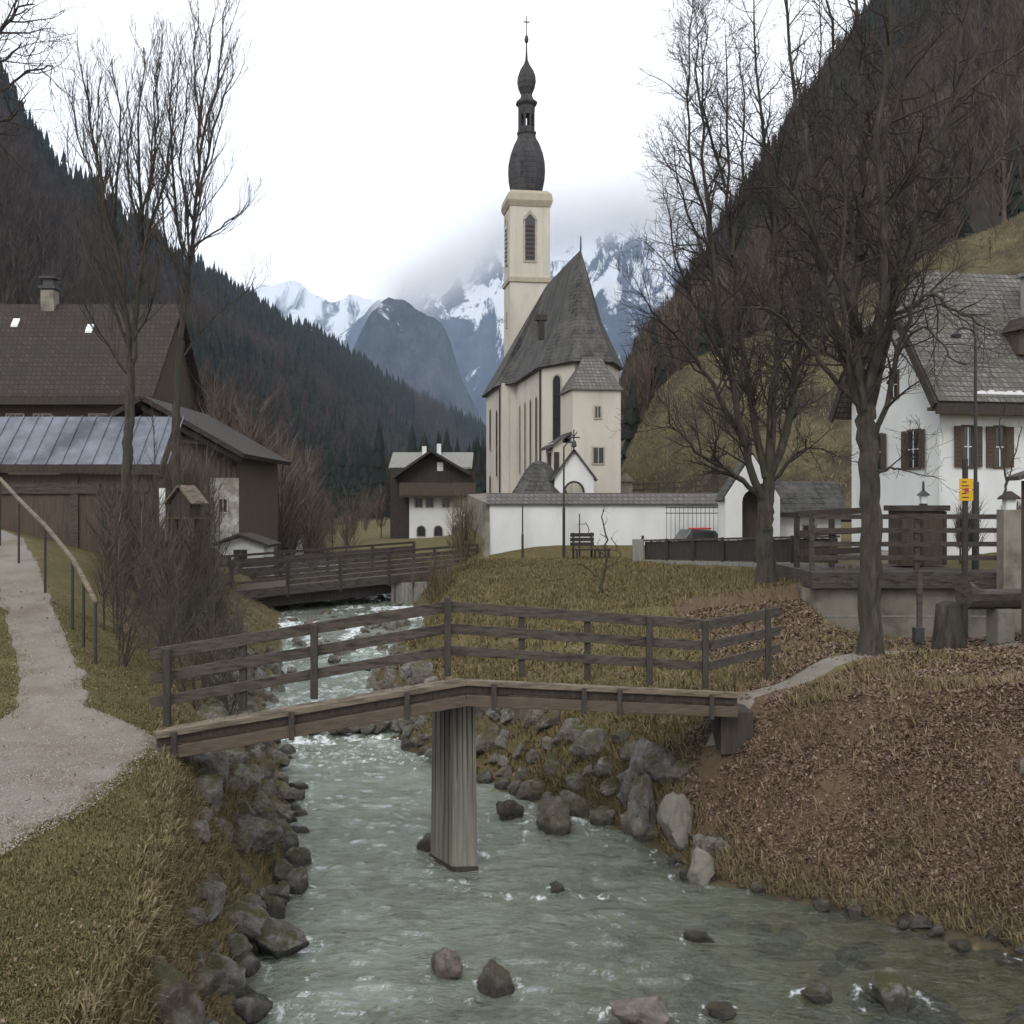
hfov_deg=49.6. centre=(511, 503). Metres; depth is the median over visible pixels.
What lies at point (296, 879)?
boulder
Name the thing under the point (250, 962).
boulder
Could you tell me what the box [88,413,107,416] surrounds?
window
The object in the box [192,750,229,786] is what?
boulder
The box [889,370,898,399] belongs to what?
window
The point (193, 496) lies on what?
birdhouse
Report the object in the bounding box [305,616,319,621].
boulder
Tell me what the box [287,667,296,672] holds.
boulder
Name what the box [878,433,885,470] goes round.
window
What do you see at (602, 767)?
boulder
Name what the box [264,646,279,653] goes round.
boulder
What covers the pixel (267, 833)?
boulder
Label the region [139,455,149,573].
sapling
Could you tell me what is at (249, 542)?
white hut
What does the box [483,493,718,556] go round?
churchyard wall
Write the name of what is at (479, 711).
boulder
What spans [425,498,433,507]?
window
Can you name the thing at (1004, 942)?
boulder
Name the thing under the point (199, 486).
sapling
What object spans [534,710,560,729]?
boulder
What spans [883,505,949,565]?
timber chest
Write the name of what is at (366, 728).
boulder
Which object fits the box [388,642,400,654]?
boulder
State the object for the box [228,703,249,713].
boulder
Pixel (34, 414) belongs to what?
window
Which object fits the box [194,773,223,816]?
boulder
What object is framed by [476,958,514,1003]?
boulder
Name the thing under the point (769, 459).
bare tree
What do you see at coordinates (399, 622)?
boulder
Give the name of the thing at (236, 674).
boulder
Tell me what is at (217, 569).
sapling
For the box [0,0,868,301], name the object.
sky
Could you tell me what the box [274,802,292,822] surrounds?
boulder
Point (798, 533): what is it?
plank fence
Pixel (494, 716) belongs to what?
boulder
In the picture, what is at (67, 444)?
shed
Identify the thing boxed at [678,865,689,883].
boulder
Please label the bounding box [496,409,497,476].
window
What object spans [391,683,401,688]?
boulder
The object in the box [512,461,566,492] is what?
charnel chapel
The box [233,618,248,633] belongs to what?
boulder
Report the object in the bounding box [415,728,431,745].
boulder
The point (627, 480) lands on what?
stone pillar
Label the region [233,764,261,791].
boulder
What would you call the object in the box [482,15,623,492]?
church
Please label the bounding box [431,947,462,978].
boulder
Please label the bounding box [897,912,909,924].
boulder
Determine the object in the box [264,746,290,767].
boulder
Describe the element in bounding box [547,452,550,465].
door
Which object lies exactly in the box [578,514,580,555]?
iron pole
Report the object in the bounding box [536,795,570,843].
boulder
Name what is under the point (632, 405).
hillside spruces
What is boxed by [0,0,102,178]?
bare tree
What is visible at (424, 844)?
boulder
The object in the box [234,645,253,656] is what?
boulder
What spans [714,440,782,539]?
wayside chapel
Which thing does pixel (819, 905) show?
boulder
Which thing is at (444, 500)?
window
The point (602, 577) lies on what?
young tree
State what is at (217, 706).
boulder
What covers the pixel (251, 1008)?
boulder
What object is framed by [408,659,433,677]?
boulder
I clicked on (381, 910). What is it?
water
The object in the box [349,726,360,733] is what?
boulder
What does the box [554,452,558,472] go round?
door
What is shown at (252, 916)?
boulder
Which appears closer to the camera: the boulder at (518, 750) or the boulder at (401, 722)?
the boulder at (518, 750)
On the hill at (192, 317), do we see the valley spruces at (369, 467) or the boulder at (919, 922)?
the valley spruces at (369, 467)
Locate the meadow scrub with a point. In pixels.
(989, 238)
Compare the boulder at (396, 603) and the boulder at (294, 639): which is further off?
the boulder at (396, 603)
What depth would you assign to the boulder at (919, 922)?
14.12 m
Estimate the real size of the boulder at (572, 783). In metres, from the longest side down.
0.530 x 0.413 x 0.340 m
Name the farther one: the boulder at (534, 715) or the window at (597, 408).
the window at (597, 408)
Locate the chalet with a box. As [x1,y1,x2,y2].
[389,444,476,538]
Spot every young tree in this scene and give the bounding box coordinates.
[571,504,624,594]
[712,443,725,492]
[999,401,1022,492]
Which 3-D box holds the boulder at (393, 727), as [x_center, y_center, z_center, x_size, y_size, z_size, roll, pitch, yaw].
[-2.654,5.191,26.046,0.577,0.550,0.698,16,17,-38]
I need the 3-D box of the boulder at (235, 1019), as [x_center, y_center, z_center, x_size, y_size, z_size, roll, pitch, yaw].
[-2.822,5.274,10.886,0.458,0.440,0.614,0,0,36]
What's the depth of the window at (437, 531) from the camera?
83.94 m
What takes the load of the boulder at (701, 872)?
on the ground at (60, 588)
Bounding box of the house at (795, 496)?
[775,481,846,541]
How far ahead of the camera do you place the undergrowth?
27.35 m
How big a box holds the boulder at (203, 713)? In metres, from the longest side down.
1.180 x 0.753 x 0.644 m
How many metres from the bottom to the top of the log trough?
1.541 m
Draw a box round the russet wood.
[617,0,1023,441]
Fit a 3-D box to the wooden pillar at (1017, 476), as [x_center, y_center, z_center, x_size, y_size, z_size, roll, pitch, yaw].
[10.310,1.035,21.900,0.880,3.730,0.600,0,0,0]
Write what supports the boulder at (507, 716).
on the ground at (60, 588)
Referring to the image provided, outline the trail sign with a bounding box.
[959,459,972,638]
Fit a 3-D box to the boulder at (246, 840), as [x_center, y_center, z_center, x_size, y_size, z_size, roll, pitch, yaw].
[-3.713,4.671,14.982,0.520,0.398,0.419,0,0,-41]
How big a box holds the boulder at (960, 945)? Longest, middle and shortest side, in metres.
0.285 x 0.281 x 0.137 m
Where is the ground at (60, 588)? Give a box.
[0,520,1023,1023]
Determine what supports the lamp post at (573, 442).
on the ground at (60, 588)
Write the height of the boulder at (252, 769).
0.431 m
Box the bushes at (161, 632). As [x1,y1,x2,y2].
[88,486,265,715]
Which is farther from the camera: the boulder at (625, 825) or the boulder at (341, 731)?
the boulder at (341, 731)
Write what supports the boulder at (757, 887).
in the water
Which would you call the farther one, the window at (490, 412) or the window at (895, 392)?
the window at (490, 412)
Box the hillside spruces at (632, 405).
[620,0,1023,467]
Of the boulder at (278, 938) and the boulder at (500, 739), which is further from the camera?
the boulder at (500, 739)
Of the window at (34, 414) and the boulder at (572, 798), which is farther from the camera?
the window at (34, 414)
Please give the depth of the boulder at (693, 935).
13.70 m
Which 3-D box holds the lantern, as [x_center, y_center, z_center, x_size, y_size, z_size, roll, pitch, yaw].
[11.050,-0.280,29.800,0.283,0.660,0.283,0,0,0]
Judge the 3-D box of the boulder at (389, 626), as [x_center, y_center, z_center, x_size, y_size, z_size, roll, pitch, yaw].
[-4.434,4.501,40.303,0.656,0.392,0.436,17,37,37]
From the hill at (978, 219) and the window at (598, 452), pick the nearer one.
the window at (598, 452)
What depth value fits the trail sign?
25.95 m
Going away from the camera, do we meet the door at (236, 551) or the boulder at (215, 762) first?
the boulder at (215, 762)
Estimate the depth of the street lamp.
28.55 m
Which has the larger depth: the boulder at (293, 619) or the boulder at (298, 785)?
the boulder at (293, 619)
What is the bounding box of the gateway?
[551,430,597,492]
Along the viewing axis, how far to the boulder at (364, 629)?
39.48 m
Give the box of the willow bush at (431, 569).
[405,545,461,604]
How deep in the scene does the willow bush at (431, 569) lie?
41.37 m
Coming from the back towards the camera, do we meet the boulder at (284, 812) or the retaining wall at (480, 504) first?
the retaining wall at (480, 504)
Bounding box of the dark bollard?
[912,627,924,650]
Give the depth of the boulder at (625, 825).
18.19 m
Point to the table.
(608, 552)
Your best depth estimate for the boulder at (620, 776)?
18.77 m
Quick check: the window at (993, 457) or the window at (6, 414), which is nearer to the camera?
the window at (993, 457)
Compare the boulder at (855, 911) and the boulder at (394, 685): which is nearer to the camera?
the boulder at (855, 911)
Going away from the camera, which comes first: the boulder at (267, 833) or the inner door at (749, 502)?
the boulder at (267, 833)
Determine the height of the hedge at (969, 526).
2.056 m
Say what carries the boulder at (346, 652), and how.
in the water
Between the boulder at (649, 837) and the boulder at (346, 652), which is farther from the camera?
the boulder at (346, 652)
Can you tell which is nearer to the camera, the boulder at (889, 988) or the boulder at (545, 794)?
the boulder at (889, 988)
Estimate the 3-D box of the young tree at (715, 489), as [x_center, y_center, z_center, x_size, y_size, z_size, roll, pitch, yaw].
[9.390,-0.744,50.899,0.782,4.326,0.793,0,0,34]
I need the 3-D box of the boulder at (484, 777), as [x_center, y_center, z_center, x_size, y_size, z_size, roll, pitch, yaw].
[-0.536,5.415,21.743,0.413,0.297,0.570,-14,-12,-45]
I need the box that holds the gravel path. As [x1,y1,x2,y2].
[0,530,156,843]
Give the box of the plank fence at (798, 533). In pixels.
[794,508,860,567]
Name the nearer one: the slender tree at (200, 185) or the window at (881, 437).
the slender tree at (200, 185)
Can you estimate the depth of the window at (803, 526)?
45.15 m
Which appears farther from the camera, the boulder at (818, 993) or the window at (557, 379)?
the window at (557, 379)
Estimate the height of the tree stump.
1.420 m
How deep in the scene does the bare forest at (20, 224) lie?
358.20 m
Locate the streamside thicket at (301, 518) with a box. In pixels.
[172,360,389,572]
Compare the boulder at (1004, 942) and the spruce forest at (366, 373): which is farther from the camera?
the spruce forest at (366, 373)
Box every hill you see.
[0,111,451,500]
[621,214,1023,519]
[728,0,1023,344]
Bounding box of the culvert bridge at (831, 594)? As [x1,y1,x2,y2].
[776,564,996,638]
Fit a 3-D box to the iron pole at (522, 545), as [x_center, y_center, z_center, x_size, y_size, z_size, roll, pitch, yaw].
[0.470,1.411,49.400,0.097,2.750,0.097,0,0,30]
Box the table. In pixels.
[597,549,610,559]
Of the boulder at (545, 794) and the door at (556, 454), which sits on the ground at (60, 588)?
the boulder at (545, 794)
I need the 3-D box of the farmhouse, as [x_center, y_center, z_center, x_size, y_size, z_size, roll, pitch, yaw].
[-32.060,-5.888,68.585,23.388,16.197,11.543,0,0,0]
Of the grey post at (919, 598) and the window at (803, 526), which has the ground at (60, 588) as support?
the grey post at (919, 598)
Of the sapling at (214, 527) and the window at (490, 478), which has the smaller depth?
the sapling at (214, 527)
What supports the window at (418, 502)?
in the chalet
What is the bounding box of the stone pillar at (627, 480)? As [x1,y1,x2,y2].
[621,473,634,492]
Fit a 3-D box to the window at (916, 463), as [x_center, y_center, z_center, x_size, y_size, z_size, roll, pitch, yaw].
[12.770,-1.725,35.308,0.115,1.290,1.290,0,0,-12]
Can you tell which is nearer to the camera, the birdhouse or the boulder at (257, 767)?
the boulder at (257, 767)
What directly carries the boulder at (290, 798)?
in the water
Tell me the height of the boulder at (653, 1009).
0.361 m
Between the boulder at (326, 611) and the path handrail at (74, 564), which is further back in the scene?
the boulder at (326, 611)
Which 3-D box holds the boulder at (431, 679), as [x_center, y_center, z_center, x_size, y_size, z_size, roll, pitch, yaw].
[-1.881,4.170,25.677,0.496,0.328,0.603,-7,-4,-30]
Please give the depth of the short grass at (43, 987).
9.34 m
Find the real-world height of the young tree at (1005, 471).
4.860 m
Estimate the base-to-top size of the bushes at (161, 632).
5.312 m
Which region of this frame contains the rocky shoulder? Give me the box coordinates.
[584,160,741,456]
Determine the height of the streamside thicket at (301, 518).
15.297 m
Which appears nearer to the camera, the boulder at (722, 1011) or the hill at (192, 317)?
the boulder at (722, 1011)
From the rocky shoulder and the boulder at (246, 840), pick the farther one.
the rocky shoulder
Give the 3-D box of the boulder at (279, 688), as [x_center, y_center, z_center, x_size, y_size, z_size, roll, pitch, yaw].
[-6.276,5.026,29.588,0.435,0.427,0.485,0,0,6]
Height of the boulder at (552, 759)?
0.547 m
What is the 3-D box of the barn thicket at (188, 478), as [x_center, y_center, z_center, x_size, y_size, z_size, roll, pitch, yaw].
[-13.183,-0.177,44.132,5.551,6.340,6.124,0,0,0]
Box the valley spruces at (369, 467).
[316,416,485,518]
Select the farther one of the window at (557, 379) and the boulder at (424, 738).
the window at (557, 379)
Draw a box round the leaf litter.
[0,585,1023,1023]
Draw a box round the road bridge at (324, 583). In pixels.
[203,541,478,606]
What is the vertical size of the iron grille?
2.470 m
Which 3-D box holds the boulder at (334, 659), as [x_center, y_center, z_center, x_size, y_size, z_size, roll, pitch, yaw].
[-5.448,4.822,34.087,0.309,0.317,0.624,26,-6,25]
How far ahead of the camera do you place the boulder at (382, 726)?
25.73 m
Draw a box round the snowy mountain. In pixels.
[339,157,693,425]
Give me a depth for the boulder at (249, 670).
28.36 m
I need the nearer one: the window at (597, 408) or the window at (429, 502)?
the window at (597, 408)
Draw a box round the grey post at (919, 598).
[916,571,922,649]
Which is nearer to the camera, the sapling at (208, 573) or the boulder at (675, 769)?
the boulder at (675, 769)
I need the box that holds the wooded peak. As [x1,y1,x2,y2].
[351,297,479,421]
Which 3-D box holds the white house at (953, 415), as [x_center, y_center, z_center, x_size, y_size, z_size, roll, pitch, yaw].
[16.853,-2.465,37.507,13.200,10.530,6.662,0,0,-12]
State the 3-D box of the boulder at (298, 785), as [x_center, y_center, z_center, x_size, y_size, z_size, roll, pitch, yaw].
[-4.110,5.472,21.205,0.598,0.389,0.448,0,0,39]
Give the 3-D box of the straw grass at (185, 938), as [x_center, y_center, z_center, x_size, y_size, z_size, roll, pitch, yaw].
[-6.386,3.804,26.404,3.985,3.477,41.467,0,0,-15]
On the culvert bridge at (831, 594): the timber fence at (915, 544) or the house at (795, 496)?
the timber fence at (915, 544)
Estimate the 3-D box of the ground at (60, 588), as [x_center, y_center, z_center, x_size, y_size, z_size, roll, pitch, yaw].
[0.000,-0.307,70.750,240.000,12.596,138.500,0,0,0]
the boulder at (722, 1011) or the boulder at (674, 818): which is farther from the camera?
the boulder at (674, 818)
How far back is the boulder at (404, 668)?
27.90 m
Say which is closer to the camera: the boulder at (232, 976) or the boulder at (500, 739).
the boulder at (232, 976)
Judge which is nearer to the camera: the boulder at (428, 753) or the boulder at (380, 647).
the boulder at (428, 753)
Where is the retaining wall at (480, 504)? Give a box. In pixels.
[465,493,485,537]
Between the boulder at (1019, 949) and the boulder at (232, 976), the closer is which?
the boulder at (232, 976)
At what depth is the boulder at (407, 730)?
25.04 m
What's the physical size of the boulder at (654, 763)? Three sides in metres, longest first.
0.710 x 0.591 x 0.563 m
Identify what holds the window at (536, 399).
in the church
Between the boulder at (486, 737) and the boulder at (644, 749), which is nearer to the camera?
the boulder at (644, 749)
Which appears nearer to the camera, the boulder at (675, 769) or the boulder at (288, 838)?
the boulder at (288, 838)
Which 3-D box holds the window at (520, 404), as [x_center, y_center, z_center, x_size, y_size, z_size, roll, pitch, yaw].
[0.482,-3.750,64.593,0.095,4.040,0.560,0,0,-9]
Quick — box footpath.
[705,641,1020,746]
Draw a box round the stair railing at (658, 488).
[632,477,728,492]
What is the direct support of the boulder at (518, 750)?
on the ground at (60, 588)
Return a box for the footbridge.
[150,597,780,871]
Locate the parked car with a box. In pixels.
[673,528,717,540]
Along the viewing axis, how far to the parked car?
46.47 m
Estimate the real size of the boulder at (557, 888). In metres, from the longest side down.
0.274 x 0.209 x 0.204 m
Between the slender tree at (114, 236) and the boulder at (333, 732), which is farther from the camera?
the slender tree at (114, 236)
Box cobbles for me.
[184,618,1023,1023]
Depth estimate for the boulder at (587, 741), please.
20.18 m
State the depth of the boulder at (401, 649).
29.58 m
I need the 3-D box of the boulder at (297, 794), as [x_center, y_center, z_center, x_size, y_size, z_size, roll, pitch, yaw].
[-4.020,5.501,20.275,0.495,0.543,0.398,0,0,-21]
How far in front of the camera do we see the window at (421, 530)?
83.94 m
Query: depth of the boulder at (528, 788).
20.34 m
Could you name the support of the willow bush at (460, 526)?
on the ground at (60, 588)
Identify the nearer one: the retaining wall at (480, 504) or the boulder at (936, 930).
the boulder at (936, 930)
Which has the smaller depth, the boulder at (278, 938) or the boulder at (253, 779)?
the boulder at (278, 938)
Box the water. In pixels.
[247,542,1023,1023]
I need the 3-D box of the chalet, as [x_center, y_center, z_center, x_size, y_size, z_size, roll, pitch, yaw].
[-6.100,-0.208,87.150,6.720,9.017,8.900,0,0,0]
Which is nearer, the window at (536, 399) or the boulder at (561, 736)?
the boulder at (561, 736)
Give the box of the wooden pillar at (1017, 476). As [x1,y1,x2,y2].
[1005,471,1023,643]
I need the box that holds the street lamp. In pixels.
[950,326,978,569]
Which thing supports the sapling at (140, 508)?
on the ground at (60, 588)
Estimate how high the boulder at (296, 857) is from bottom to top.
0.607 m
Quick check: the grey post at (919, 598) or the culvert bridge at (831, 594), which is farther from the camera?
the culvert bridge at (831, 594)
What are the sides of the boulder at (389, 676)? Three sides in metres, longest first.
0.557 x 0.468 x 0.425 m
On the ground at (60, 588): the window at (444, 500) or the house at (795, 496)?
the house at (795, 496)
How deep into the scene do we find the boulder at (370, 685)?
30.09 m
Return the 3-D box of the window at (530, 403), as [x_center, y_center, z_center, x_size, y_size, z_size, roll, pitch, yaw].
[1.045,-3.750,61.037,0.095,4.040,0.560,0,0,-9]
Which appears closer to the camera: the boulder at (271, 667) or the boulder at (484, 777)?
the boulder at (484, 777)
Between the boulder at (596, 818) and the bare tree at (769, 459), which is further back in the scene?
the bare tree at (769, 459)
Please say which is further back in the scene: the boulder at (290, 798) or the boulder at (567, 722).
the boulder at (567, 722)
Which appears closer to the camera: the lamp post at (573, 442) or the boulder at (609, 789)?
the boulder at (609, 789)
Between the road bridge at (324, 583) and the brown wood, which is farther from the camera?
the brown wood
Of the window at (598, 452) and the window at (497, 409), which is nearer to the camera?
the window at (598, 452)
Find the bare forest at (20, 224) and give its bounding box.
[0,73,485,492]
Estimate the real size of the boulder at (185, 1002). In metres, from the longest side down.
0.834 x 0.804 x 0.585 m
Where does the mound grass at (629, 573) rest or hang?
on the ground at (60, 588)
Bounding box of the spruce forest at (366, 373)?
[0,59,485,468]
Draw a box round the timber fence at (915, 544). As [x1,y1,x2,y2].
[809,514,996,580]
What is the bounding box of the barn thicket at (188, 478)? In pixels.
[116,431,243,555]
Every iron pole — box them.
[521,504,523,558]
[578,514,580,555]
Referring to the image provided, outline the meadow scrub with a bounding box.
[639,203,1023,447]
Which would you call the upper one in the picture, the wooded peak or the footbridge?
the wooded peak
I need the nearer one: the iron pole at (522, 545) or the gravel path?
the gravel path
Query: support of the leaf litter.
on the ground at (60, 588)
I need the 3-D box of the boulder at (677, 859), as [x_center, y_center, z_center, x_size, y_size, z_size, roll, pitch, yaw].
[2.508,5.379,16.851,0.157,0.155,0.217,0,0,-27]
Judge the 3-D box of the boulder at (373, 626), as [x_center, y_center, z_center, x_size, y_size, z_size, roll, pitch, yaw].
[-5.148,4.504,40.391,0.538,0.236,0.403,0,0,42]
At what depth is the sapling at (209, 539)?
26.96 m
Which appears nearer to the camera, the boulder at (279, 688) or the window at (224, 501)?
the boulder at (279, 688)
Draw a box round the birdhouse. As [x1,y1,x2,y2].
[163,485,208,617]
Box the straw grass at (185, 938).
[47,571,287,1023]
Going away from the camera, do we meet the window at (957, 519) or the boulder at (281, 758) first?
the boulder at (281, 758)
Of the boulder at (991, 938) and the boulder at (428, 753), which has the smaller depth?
the boulder at (991, 938)
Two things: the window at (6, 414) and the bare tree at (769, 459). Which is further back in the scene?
the window at (6, 414)
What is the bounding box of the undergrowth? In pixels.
[59,467,247,706]
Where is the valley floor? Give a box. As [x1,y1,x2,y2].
[321,514,389,531]
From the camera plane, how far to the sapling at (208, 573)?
26.45 m
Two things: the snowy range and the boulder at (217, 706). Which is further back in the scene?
the snowy range
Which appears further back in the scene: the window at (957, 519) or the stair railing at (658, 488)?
the stair railing at (658, 488)
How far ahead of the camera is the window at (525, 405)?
62.59 m
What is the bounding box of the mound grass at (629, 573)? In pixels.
[385,554,1016,797]
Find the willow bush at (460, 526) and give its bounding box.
[439,490,492,572]
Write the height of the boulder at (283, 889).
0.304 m
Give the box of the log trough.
[955,576,1020,644]
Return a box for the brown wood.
[621,0,943,387]
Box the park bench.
[570,532,596,558]
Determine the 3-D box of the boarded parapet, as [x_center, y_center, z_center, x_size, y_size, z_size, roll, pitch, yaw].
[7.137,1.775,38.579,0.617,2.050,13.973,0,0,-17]
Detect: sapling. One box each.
[125,430,168,558]
[139,393,172,599]
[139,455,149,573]
[168,438,192,638]
[185,475,243,661]
[189,422,225,558]
[192,459,225,639]
[195,443,231,653]
[205,468,234,584]
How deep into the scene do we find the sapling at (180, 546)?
26.66 m
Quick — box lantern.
[916,481,930,504]
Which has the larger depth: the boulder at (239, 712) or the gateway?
the gateway
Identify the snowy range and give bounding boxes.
[205,269,373,340]
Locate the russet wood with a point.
(639, 371)
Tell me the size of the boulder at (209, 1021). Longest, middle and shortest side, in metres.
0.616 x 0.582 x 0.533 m
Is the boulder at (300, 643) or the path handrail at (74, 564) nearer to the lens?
the path handrail at (74, 564)
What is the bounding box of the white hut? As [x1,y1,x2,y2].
[212,532,280,576]
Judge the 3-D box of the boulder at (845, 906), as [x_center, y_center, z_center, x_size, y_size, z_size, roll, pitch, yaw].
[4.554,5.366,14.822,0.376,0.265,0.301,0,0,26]
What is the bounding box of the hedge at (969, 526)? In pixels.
[947,493,1020,563]
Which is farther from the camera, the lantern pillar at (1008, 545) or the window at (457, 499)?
the window at (457, 499)
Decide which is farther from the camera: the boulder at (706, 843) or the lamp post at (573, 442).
the lamp post at (573, 442)
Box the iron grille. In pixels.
[665,504,717,538]
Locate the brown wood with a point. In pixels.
(905, 29)
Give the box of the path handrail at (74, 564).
[0,477,97,663]
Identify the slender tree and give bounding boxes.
[46,4,201,591]
[124,0,272,603]
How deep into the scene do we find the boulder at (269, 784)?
19.18 m
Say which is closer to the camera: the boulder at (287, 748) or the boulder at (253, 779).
the boulder at (253, 779)
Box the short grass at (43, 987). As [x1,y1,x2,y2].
[0,601,185,1023]
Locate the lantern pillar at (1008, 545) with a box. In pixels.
[997,491,1020,633]
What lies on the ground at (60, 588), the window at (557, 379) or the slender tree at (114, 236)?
the slender tree at (114, 236)
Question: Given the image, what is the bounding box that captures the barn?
[60,396,290,554]
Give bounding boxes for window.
[5,413,24,416]
[33,413,51,416]
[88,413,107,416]
[218,498,227,513]
[414,498,422,507]
[416,525,425,536]
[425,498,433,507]
[433,525,442,536]
[442,498,449,507]
[454,498,461,507]
[489,408,491,451]
[489,474,491,492]
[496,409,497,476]
[519,404,520,473]
[524,402,526,471]
[529,399,531,464]
[535,395,537,461]
[552,373,561,442]
[592,446,604,464]
[594,405,601,418]
[801,524,816,538]
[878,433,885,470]
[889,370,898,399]
[901,428,924,469]
[954,425,982,467]
[956,519,971,541]
[986,425,1013,468]
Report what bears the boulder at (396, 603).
in the water
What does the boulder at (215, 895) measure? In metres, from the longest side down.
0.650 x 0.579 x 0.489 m
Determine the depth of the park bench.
48.16 m
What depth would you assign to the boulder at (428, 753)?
23.13 m
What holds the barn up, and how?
on the ground at (60, 588)
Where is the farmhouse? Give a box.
[0,276,207,474]
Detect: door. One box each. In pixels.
[233,550,246,559]
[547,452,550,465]
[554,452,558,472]
[742,491,757,539]
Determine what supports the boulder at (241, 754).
on the ground at (60, 588)
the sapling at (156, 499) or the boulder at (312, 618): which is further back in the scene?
the boulder at (312, 618)
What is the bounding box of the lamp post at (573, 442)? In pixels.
[562,440,576,558]
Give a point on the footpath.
(829, 663)
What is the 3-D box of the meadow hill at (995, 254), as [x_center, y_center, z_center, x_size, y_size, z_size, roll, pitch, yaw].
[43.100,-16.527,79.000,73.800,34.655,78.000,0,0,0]
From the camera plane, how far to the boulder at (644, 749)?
18.55 m
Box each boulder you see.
[147,954,204,1023]
[192,706,226,721]
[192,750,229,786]
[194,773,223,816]
[197,702,228,715]
[198,881,226,925]
[203,1018,218,1023]
[206,953,245,995]
[222,1013,245,1023]
[224,671,238,695]
[225,747,248,764]
[225,901,268,938]
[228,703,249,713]
[229,813,282,856]
[232,832,253,855]
[232,993,272,1023]
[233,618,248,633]
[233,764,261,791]
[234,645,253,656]
[236,952,260,976]
[238,668,252,679]
[245,763,264,779]
[246,761,267,780]
[249,914,308,958]
[256,668,265,677]
[261,778,277,797]
[263,663,277,670]
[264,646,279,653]
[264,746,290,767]
[270,685,284,691]
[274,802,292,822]
[275,881,289,901]
[277,818,298,852]
[278,744,295,753]
[281,847,311,867]
[282,866,308,894]
[285,795,294,802]
[287,617,297,620]
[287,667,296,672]
[288,781,308,789]
[288,787,304,801]
[292,637,300,641]
[292,640,306,645]
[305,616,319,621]
[319,608,330,614]
[327,655,340,662]
[328,729,339,735]
[338,728,346,733]
[340,650,350,654]
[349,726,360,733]
[358,723,375,733]
[360,627,369,632]
[364,624,376,628]
[366,683,374,688]
[373,680,383,690]
[373,720,390,733]
[376,645,387,649]
[382,622,396,629]
[383,669,396,683]
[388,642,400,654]
[389,601,404,605]
[390,719,397,732]
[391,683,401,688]
[394,620,405,625]
[395,619,410,627]
[396,645,408,653]
[397,715,415,729]
[399,664,409,681]
[402,724,413,738]
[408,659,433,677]
[411,667,432,684]
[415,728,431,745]
[416,832,430,851]
[423,676,440,683]
[424,747,431,757]
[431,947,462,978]
[475,707,490,719]
[476,723,499,754]
[476,771,491,783]
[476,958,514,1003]
[486,708,501,722]
[494,728,511,747]
[496,799,523,820]
[500,708,513,724]
[510,708,544,726]
[512,743,526,759]
[515,778,546,801]
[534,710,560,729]
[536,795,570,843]
[541,792,555,799]
[544,751,561,778]
[550,880,564,896]
[551,728,569,745]
[559,716,583,730]
[560,790,589,816]
[566,772,584,792]
[569,726,608,760]
[589,806,617,826]
[593,757,613,778]
[599,776,619,795]
[609,995,668,1023]
[616,768,628,784]
[617,735,667,807]
[619,811,635,841]
[628,774,657,842]
[644,752,675,783]
[644,828,656,841]
[657,791,694,851]
[665,759,691,783]
[672,853,682,863]
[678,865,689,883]
[683,929,714,942]
[687,846,714,887]
[691,833,729,858]
[705,1001,735,1022]
[751,881,765,893]
[800,982,832,1006]
[811,896,830,912]
[841,896,863,910]
[847,901,863,920]
[871,967,910,1017]
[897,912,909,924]
[906,912,932,928]
[926,923,944,936]
[949,939,971,952]
[979,925,1003,942]
[1001,929,1016,946]
[1015,942,1023,955]
[1020,757,1023,775]
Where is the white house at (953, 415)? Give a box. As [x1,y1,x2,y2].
[828,271,1023,562]
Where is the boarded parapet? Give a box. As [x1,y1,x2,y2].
[632,535,839,566]
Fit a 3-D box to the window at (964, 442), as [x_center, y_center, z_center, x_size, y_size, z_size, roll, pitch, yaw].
[14.037,-1.750,34.149,0.950,1.340,0.115,0,0,-12]
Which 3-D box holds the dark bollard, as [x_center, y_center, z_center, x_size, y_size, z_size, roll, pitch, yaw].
[7.950,2.777,21.700,0.180,0.700,0.180,0,0,0]
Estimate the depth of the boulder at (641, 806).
17.79 m
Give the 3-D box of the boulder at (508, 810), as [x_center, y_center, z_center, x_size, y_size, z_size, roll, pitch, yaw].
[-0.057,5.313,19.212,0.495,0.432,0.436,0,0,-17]
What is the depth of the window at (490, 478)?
70.50 m
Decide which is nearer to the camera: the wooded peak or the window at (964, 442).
the window at (964, 442)
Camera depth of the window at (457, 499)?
83.94 m
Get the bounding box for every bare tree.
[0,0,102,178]
[606,0,887,585]
[681,0,1023,655]
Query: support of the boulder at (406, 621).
in the water
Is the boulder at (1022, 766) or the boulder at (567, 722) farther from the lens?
the boulder at (567, 722)
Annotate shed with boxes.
[0,416,183,564]
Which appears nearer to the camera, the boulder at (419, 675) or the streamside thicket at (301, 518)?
the boulder at (419, 675)
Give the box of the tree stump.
[931,601,966,649]
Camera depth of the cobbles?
14.20 m

